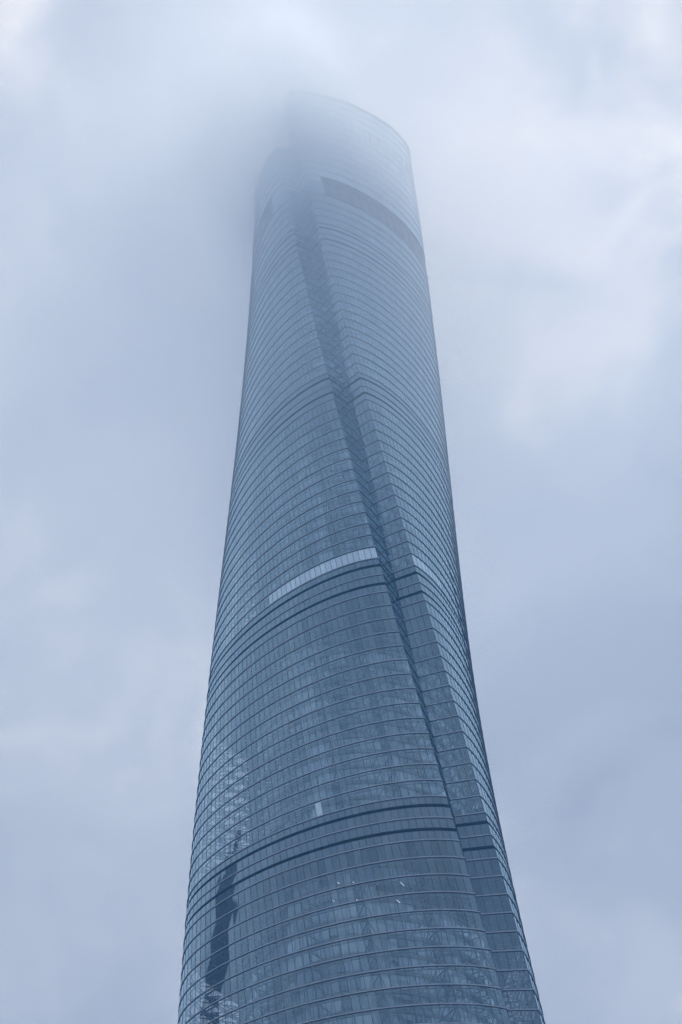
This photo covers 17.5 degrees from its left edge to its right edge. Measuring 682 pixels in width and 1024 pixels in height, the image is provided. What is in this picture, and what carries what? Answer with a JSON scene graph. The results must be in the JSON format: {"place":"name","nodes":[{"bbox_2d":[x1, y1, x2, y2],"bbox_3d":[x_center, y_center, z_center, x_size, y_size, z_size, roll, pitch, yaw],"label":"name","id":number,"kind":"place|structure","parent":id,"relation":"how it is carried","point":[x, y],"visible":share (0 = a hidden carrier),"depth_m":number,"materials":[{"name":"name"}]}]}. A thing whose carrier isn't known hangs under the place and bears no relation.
{"place":"outdoors","nodes":[
{"label":"outdoors","id":0,"kind":"place"},
{"bbox_2d":[0,0,681,1023],"label":"sky","id":1,"kind":"structure","parent":0,"point":[543,138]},
{"label":"ground","id":2,"kind":"structure","parent":0,"visible":0},
{"bbox_2d":[177,91,545,1023],"bbox_3d":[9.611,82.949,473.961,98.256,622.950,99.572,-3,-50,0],"label":"skyscraper","id":3,"kind":"structure","parent":2,"relation":"on","point":[363,877],"depth_m":503.86,"materials":[{"name":"blue glass"}]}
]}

